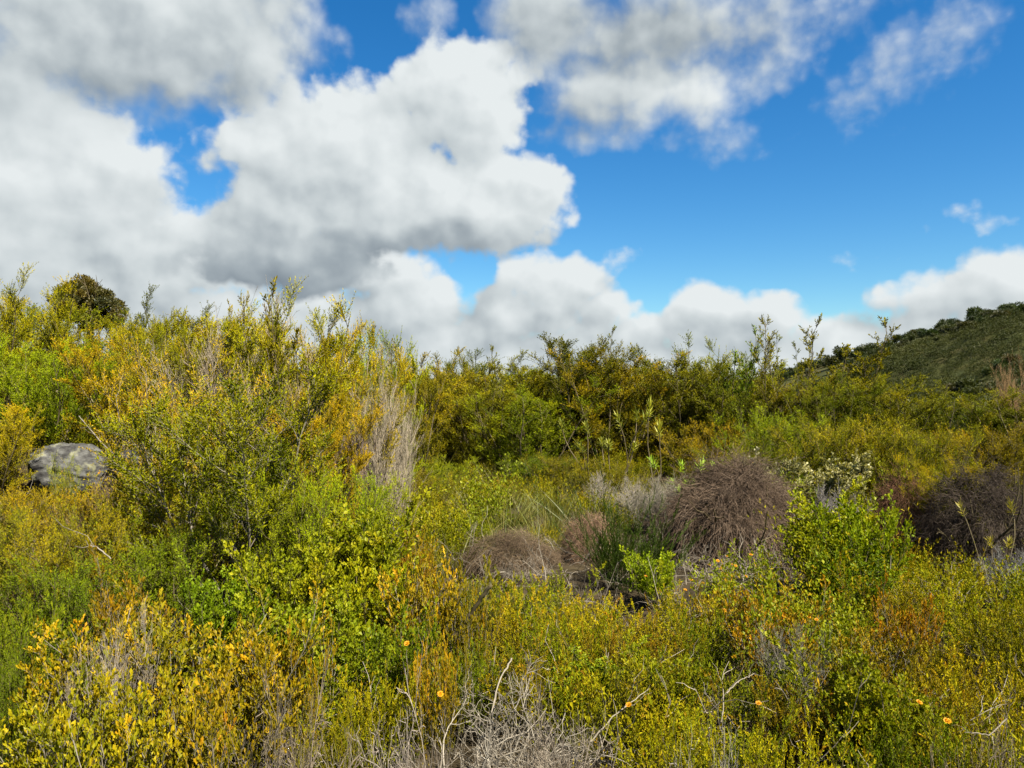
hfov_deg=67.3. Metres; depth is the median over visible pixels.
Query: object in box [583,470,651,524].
dead bush
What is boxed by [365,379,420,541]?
dead bush
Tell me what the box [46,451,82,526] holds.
needle shrub
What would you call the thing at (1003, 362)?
hill shrub
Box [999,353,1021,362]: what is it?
hill shrub
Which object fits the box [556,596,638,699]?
heath bush
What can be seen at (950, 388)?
hill shrub
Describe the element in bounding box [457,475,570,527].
grass tuft
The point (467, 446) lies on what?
needle shrub
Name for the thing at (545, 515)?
grass cover
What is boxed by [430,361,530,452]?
needle shrub
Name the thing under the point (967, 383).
hill shrub
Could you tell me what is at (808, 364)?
sapling
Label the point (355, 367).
needle shrub
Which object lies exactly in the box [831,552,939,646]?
heath bush
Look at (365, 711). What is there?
heath bush
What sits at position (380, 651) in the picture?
leafy shrub
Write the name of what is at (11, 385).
needle shrub
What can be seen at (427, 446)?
needle shrub
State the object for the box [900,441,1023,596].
dead mound
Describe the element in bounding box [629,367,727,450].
needle shrub
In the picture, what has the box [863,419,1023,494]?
needle shrub
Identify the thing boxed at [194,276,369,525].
needle shrub
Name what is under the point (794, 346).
sapling
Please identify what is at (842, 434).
needle shrub
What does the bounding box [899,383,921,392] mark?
hill shrub
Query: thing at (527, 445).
needle shrub
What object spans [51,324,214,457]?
needle shrub
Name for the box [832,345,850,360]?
hill shrub
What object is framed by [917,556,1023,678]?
heath bush
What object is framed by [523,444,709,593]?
broom bush
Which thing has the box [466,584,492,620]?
dead stick
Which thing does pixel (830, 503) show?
dead bush
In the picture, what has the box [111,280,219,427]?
needle shrub
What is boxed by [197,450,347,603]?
needle shrub
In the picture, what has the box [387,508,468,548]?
rosette plant
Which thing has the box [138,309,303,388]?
needle shrub
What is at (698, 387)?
needle shrub
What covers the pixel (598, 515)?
grass tuft
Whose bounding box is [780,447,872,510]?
leafy shrub
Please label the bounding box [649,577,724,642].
heath bush
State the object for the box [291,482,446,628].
leafy shrub
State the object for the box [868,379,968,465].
needle shrub
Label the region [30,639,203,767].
golden shrub
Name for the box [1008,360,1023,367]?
hill shrub
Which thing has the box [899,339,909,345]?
hill shrub
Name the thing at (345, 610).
leafy shrub
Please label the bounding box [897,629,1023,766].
heath bush
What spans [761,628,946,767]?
leafy shrub
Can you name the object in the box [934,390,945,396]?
hill shrub
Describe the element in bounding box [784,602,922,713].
golden shrub
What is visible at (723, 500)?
dead mound
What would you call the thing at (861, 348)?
hill shrub
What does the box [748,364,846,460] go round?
needle shrub
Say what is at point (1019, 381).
hill shrub
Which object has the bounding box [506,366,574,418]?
needle shrub
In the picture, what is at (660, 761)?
heath bush
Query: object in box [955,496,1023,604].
rosette plant
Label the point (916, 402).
hill shrub
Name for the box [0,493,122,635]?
needle shrub
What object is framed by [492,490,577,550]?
grass tuft
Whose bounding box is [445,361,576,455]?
needle shrub
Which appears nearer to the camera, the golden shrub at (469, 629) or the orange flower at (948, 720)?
the orange flower at (948, 720)
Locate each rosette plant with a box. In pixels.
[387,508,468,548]
[555,405,652,491]
[613,395,663,496]
[646,454,713,502]
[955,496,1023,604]
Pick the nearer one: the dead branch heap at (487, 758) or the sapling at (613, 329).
the dead branch heap at (487, 758)
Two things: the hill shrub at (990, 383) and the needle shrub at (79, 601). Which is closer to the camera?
the needle shrub at (79, 601)
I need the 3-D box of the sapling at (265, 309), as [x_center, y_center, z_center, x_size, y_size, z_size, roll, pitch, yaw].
[-2.064,0.387,6.563,0.352,2.243,0.401,0,0,21]
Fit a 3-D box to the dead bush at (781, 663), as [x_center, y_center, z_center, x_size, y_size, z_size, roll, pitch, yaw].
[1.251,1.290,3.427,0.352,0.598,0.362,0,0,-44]
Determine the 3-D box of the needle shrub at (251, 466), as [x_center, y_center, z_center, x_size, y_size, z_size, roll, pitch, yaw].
[-1.852,0.709,5.149,1.814,1.859,1.905,0,0,33]
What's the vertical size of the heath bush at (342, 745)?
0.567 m
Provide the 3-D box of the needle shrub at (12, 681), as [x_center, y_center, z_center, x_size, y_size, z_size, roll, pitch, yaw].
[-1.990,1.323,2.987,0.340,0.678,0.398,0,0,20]
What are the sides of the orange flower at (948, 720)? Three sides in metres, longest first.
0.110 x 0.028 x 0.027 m
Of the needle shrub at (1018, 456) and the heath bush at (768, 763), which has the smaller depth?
the heath bush at (768, 763)
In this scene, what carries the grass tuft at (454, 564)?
on the ground at (610, 590)
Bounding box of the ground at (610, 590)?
[0,322,1023,767]
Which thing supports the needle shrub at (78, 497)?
on the ground at (610, 590)
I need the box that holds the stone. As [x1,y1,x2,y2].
[121,447,149,469]
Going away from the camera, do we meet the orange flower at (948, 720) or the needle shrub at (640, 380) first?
the orange flower at (948, 720)
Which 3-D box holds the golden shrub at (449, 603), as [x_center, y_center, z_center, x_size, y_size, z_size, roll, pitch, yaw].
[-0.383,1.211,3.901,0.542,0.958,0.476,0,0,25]
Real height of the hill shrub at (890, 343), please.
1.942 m
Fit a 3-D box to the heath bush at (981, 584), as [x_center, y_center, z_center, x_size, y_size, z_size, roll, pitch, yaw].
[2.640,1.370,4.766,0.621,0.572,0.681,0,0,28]
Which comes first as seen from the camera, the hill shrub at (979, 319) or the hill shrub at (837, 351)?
the hill shrub at (979, 319)
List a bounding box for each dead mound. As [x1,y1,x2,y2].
[452,525,573,582]
[555,509,622,565]
[635,435,814,576]
[864,454,972,571]
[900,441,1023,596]
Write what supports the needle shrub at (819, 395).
on the ground at (610, 590)
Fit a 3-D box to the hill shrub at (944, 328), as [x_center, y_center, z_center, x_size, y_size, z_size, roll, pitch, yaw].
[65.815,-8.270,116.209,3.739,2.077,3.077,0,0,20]
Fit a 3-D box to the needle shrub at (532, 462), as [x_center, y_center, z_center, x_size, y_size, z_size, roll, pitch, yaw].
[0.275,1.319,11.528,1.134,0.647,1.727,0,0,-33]
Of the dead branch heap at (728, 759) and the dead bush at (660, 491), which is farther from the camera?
the dead bush at (660, 491)
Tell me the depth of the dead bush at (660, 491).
7.94 m
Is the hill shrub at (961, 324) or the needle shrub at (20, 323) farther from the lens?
the hill shrub at (961, 324)
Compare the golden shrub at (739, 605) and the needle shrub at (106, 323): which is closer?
the golden shrub at (739, 605)
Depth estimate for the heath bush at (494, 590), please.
5.23 m
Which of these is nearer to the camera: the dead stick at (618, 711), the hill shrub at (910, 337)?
the dead stick at (618, 711)
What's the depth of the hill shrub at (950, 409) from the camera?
56.01 m
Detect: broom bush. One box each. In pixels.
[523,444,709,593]
[579,507,636,579]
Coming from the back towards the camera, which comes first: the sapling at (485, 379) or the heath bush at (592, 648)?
the sapling at (485, 379)
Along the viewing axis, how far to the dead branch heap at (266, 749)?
2.44 m
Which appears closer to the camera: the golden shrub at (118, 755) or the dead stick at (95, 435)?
the golden shrub at (118, 755)
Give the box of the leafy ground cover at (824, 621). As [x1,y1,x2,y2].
[0,405,1023,752]
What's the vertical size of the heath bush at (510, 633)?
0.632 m
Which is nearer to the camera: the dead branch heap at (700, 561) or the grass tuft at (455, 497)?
the dead branch heap at (700, 561)
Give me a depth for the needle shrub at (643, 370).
13.94 m
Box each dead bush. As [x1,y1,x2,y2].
[58,582,160,766]
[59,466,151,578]
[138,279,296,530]
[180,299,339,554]
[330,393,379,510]
[337,336,431,531]
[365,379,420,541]
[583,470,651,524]
[609,470,690,532]
[748,604,835,728]
[787,475,879,526]
[974,544,1023,607]
[986,353,1023,441]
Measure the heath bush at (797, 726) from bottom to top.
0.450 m
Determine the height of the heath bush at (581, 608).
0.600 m
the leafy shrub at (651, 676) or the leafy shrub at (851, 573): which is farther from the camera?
the leafy shrub at (851, 573)
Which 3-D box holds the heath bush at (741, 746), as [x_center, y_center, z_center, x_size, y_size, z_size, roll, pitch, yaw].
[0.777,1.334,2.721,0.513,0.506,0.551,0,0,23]
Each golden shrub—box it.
[0,665,138,767]
[7,576,185,766]
[29,585,283,753]
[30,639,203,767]
[88,536,175,677]
[93,654,300,767]
[129,580,331,767]
[244,611,340,767]
[376,525,499,696]
[413,611,471,767]
[443,560,507,713]
[688,575,776,665]
[720,574,834,701]
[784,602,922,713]
[871,566,946,687]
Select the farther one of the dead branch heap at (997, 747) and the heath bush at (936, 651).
the heath bush at (936, 651)
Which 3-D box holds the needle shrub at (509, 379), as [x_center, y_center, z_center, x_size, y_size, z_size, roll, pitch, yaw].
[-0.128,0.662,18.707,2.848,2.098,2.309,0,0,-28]
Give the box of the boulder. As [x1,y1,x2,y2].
[27,442,107,497]
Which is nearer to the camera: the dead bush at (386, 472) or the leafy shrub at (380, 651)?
the leafy shrub at (380, 651)
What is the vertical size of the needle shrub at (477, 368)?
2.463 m
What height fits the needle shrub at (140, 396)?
2.049 m
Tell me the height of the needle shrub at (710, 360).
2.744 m
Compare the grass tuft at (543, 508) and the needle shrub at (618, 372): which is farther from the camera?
the needle shrub at (618, 372)
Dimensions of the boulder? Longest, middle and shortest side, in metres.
0.699 x 0.575 x 0.504 m
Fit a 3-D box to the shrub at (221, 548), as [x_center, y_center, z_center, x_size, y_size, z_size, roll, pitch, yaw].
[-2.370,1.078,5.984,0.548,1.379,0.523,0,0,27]
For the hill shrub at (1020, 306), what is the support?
on the ground at (610, 590)
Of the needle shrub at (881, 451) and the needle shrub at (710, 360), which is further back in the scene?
the needle shrub at (710, 360)
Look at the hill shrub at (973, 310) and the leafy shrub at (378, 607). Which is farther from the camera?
the hill shrub at (973, 310)
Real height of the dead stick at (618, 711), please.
0.269 m
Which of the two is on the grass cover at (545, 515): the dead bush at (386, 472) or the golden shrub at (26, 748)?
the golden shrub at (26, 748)
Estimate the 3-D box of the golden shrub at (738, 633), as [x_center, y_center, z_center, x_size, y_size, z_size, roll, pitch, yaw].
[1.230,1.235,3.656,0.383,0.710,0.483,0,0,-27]
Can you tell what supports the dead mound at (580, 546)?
on the ground at (610, 590)
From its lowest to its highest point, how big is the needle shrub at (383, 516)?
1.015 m
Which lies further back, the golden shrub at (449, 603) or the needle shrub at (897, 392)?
the needle shrub at (897, 392)
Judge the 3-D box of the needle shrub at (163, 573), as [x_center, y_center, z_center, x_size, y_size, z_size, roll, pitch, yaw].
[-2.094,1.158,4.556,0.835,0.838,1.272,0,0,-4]
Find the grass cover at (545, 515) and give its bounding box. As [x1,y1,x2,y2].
[143,437,1022,767]
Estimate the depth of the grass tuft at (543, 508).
8.77 m
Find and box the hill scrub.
[764,307,1023,435]
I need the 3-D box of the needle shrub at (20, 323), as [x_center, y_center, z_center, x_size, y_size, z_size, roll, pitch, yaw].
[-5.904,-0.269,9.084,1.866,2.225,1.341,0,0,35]
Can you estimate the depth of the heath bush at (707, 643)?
3.85 m
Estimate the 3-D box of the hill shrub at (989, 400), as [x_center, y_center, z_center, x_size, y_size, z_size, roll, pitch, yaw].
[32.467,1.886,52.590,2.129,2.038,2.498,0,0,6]
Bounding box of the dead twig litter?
[0,447,1023,767]
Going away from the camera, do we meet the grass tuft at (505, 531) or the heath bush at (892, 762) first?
the heath bush at (892, 762)
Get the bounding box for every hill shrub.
[778,373,789,378]
[810,359,822,368]
[819,353,837,369]
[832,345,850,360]
[847,351,865,358]
[854,345,871,353]
[857,343,877,350]
[880,340,895,346]
[891,334,901,343]
[898,396,929,408]
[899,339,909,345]
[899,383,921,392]
[904,333,915,341]
[908,392,925,399]
[916,328,938,336]
[932,319,955,334]
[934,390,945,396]
[935,323,956,332]
[937,401,963,416]
[939,382,959,394]
[948,317,960,322]
[954,376,980,392]
[955,320,977,328]
[960,386,979,400]
[964,314,983,321]
[966,306,983,317]
[972,398,998,413]
[974,316,984,322]
[977,310,996,316]
[979,384,996,395]
[980,366,993,378]
[980,380,1003,389]
[989,309,1011,317]
[993,358,1008,371]
[995,302,1014,310]
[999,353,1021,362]
[1007,378,1023,389]
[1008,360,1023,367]
[1011,301,1023,311]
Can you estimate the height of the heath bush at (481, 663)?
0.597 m
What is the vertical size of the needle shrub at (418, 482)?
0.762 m
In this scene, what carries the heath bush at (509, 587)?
on the ground at (610, 590)
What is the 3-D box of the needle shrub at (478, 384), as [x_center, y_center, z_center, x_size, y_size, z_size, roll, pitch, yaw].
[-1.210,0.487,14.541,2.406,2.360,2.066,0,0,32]
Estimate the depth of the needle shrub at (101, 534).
4.42 m
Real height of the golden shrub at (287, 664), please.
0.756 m
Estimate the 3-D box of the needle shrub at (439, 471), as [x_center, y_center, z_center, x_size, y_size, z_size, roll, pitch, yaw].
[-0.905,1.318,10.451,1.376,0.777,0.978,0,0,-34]
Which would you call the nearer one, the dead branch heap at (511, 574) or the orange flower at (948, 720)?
the orange flower at (948, 720)
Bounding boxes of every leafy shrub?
[178,555,274,682]
[221,536,351,665]
[231,591,370,715]
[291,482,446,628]
[311,538,425,666]
[352,597,439,740]
[545,634,660,721]
[619,545,683,609]
[621,627,711,739]
[740,446,802,494]
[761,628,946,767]
[773,475,898,582]
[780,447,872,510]
[798,530,906,630]
[808,489,914,594]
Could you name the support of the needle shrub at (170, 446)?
on the ground at (610, 590)
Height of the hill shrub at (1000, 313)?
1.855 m
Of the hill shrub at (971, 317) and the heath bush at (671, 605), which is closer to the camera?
the heath bush at (671, 605)
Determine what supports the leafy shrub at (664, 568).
on the ground at (610, 590)
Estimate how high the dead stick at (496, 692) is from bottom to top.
0.143 m
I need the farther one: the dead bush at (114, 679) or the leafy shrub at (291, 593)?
the leafy shrub at (291, 593)
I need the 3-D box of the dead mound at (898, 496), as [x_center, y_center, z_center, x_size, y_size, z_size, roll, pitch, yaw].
[3.658,1.365,6.978,0.945,1.469,1.044,0,0,33]
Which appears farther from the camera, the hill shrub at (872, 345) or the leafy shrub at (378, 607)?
the hill shrub at (872, 345)
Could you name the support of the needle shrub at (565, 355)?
on the ground at (610, 590)
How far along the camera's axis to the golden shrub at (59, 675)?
3.05 m
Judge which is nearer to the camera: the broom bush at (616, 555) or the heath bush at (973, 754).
the heath bush at (973, 754)
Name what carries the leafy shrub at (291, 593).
on the ground at (610, 590)
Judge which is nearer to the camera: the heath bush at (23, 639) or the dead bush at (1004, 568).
the heath bush at (23, 639)
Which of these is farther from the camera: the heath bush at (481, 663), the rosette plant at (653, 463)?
the rosette plant at (653, 463)
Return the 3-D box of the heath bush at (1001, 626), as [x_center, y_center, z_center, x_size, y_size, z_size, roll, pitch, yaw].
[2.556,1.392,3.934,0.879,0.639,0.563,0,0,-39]
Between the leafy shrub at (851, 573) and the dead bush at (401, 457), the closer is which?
the leafy shrub at (851, 573)
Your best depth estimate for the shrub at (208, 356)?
6.72 m
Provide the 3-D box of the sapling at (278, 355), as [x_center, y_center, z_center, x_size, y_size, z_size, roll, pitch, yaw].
[-1.723,0.348,6.335,0.668,2.448,0.548,0,0,-11]
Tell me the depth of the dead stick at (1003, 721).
2.64 m
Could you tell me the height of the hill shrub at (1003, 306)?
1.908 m
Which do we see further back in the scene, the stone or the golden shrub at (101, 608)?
the stone
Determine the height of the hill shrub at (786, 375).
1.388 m
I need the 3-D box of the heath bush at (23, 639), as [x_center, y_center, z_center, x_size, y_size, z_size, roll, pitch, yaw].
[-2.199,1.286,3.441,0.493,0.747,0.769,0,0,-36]
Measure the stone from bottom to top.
0.234 m
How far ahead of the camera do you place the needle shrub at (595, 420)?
12.97 m
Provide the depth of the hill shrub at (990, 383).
74.30 m
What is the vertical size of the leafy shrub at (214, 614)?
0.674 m
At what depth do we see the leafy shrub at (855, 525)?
5.20 m
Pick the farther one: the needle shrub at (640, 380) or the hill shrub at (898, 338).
the hill shrub at (898, 338)
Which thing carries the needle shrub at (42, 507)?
on the ground at (610, 590)
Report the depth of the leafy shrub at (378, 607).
4.08 m
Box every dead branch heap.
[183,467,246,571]
[201,681,310,767]
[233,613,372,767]
[314,628,482,767]
[350,644,643,767]
[477,558,560,584]
[514,666,619,767]
[662,688,744,767]
[674,545,761,585]
[925,677,1023,767]
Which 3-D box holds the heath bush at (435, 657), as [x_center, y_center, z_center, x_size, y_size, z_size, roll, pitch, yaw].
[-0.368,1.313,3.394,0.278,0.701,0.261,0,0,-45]
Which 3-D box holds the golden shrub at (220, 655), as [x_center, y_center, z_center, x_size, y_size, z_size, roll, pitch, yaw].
[-1.419,1.257,3.187,0.794,0.796,0.717,0,0,7]
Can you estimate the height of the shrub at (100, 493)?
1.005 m
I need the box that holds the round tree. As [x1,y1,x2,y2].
[46,274,128,355]
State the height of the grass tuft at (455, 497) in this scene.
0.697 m
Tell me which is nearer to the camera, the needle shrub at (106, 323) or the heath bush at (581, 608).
the heath bush at (581, 608)
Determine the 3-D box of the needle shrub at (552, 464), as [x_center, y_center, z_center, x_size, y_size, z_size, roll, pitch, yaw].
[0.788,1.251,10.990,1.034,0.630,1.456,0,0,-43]
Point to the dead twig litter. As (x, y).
(756, 559)
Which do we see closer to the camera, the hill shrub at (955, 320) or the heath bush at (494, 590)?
the heath bush at (494, 590)
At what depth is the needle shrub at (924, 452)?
8.86 m
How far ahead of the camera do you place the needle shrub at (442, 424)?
13.32 m
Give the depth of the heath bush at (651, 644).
3.77 m
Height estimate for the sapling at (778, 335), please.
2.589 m
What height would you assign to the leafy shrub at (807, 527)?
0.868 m
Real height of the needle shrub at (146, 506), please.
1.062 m
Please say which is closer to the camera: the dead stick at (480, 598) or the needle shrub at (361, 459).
the dead stick at (480, 598)
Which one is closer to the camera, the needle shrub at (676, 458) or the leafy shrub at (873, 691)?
the leafy shrub at (873, 691)
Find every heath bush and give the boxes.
[0,583,77,729]
[284,670,381,767]
[305,641,440,767]
[382,522,444,619]
[397,605,453,754]
[400,506,435,633]
[418,625,534,739]
[427,564,533,628]
[476,561,605,642]
[478,625,596,740]
[483,577,583,691]
[508,565,628,650]
[515,583,623,688]
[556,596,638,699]
[566,590,725,674]
[575,648,708,745]
[603,685,727,767]
[623,591,706,677]
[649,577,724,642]
[653,675,811,767]
[665,597,766,690]
[691,632,809,747]
[693,704,875,767]
[700,662,878,767]
[751,579,854,666]
[819,671,969,767]
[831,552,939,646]
[866,587,1017,714]
[882,554,994,640]
[885,631,999,760]
[892,687,1023,767]
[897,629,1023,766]
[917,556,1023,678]
[947,586,1023,709]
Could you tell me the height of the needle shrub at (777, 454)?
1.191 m
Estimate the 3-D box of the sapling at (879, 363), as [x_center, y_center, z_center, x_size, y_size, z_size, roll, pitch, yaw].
[5.394,0.248,12.594,1.314,2.708,1.602,0,0,-32]
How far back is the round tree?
39.50 m
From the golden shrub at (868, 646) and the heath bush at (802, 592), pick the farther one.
the heath bush at (802, 592)
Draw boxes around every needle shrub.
[0,261,88,451]
[0,300,149,422]
[0,330,150,447]
[0,400,46,496]
[0,477,153,573]
[0,479,98,555]
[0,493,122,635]
[0,496,184,640]
[0,543,158,673]
[0,636,57,767]
[19,300,194,446]
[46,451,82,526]
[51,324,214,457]
[74,347,351,617]
[76,509,247,642]
[78,324,282,569]
[83,458,239,595]
[105,295,297,483]
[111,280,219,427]
[112,376,271,567]
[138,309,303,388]
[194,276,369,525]
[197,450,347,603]
[234,460,397,596]
[249,374,388,542]
[258,316,418,512]
[315,319,433,490]
[321,462,422,559]
[344,337,466,485]
[387,368,468,464]
[395,352,502,465]
[404,464,464,523]
[409,453,479,503]
[430,348,520,461]
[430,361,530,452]
[431,373,552,481]
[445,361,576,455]
[451,375,621,478]
[483,372,556,440]
[495,452,579,490]
[506,349,601,458]
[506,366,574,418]
[518,449,611,491]
[526,332,642,470]
[545,344,692,469]
[552,347,650,432]
[572,454,663,497]
[573,340,707,472]
[601,352,736,474]
[614,360,678,439]
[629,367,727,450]
[645,413,766,482]
[654,359,756,459]
[672,329,788,452]
[686,430,834,491]
[691,383,789,464]
[711,400,829,478]
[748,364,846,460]
[762,410,900,495]
[764,413,963,510]
[765,368,887,470]
[814,413,983,505]
[816,372,954,469]
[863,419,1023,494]
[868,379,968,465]
[889,445,997,560]
[891,396,1023,474]
[899,421,1023,509]
[951,385,1023,477]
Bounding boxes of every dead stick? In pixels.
[57,521,110,558]
[79,416,119,460]
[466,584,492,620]
[485,658,511,724]
[588,662,649,742]
[726,668,761,693]
[960,719,1004,745]
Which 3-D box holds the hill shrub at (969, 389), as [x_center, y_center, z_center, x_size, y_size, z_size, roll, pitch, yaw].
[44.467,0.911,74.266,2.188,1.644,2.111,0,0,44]
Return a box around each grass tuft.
[403,486,522,551]
[404,479,477,535]
[416,472,530,515]
[416,515,492,577]
[420,470,478,512]
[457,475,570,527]
[460,499,551,558]
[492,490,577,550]
[513,472,611,520]
[522,484,648,534]
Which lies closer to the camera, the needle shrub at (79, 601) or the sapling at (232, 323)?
the needle shrub at (79, 601)
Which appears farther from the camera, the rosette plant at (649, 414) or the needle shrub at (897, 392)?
the needle shrub at (897, 392)
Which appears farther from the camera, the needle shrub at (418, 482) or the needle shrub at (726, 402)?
the needle shrub at (726, 402)
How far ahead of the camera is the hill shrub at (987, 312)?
115.31 m
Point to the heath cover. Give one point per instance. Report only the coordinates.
(638, 656)
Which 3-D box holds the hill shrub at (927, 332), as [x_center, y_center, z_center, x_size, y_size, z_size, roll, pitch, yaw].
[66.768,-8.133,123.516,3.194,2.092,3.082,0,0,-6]
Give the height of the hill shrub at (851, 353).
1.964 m
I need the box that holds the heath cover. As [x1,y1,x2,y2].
[0,402,1023,767]
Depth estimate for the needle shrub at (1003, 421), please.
11.30 m
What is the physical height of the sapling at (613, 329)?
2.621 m
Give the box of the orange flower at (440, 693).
[437,690,443,703]
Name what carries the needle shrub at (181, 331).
on the ground at (610, 590)
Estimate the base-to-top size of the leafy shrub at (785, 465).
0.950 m
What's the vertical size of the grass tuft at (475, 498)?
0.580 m
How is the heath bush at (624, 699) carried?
on the ground at (610, 590)
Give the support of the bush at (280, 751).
on the ground at (610, 590)
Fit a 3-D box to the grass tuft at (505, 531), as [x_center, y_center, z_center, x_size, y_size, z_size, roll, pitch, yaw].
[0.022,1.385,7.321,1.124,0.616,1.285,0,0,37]
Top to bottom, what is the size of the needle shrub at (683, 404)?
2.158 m
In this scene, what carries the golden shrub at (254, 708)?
on the ground at (610, 590)
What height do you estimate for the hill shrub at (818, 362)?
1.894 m
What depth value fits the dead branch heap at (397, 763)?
2.66 m
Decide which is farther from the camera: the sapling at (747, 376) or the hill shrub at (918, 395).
the hill shrub at (918, 395)
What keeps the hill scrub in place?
on the ground at (610, 590)
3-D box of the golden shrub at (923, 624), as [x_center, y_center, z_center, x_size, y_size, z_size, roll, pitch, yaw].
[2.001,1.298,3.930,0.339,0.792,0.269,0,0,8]
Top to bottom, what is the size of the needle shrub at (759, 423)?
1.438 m
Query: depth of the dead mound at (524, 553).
6.53 m
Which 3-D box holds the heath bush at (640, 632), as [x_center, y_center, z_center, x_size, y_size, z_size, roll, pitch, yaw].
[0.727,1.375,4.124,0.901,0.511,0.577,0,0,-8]
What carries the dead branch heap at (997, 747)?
on the ground at (610, 590)
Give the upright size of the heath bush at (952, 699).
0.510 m
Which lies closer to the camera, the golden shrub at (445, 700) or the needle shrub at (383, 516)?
the golden shrub at (445, 700)
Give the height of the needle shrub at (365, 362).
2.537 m
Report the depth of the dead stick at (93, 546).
3.90 m
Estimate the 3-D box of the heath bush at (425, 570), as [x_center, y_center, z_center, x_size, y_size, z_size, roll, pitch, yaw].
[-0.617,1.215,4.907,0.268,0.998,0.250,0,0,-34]
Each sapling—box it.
[199,290,255,418]
[247,300,283,550]
[260,276,343,531]
[455,345,502,463]
[569,325,616,437]
[708,323,763,430]
[742,334,784,408]
[748,313,824,446]
[791,342,837,420]
[810,316,900,427]
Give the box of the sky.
[0,0,1023,383]
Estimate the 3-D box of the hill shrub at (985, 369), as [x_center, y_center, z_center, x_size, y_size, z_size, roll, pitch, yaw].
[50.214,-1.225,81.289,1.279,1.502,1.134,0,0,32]
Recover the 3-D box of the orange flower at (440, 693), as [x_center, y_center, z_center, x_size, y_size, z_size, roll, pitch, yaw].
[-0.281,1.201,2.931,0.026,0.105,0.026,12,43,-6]
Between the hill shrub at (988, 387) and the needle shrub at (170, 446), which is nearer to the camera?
the needle shrub at (170, 446)
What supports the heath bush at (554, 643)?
on the ground at (610, 590)
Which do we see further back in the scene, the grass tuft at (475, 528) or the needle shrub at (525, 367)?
the needle shrub at (525, 367)
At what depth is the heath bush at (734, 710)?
3.29 m
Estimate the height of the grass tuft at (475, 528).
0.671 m
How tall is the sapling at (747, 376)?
2.703 m
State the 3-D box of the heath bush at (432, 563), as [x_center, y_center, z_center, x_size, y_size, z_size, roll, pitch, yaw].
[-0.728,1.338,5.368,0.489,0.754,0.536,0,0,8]
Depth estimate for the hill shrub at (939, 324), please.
118.38 m
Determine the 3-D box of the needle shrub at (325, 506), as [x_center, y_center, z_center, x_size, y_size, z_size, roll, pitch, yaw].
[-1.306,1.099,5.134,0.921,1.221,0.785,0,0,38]
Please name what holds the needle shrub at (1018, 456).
on the ground at (610, 590)
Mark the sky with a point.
(503, 174)
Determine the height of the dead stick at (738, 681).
0.080 m
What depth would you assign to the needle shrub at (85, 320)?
10.76 m
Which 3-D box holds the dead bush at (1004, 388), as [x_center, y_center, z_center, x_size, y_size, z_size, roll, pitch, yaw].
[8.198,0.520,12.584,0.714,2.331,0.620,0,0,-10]
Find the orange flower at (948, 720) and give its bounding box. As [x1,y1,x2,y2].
[943,717,951,742]
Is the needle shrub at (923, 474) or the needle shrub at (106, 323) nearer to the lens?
the needle shrub at (923, 474)
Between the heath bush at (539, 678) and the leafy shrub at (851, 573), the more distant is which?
the leafy shrub at (851, 573)
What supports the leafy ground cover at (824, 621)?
on the ground at (610, 590)
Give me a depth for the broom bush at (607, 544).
6.08 m
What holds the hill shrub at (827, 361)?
on the ground at (610, 590)
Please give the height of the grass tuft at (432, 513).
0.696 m
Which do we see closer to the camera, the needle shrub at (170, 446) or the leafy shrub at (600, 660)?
the leafy shrub at (600, 660)
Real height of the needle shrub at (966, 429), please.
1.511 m
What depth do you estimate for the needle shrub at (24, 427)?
6.61 m
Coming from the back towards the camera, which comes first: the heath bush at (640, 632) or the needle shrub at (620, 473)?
the needle shrub at (620, 473)
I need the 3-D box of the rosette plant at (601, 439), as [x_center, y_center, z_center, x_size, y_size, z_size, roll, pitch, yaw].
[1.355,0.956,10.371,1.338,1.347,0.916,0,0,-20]
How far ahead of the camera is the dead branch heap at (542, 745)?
2.68 m

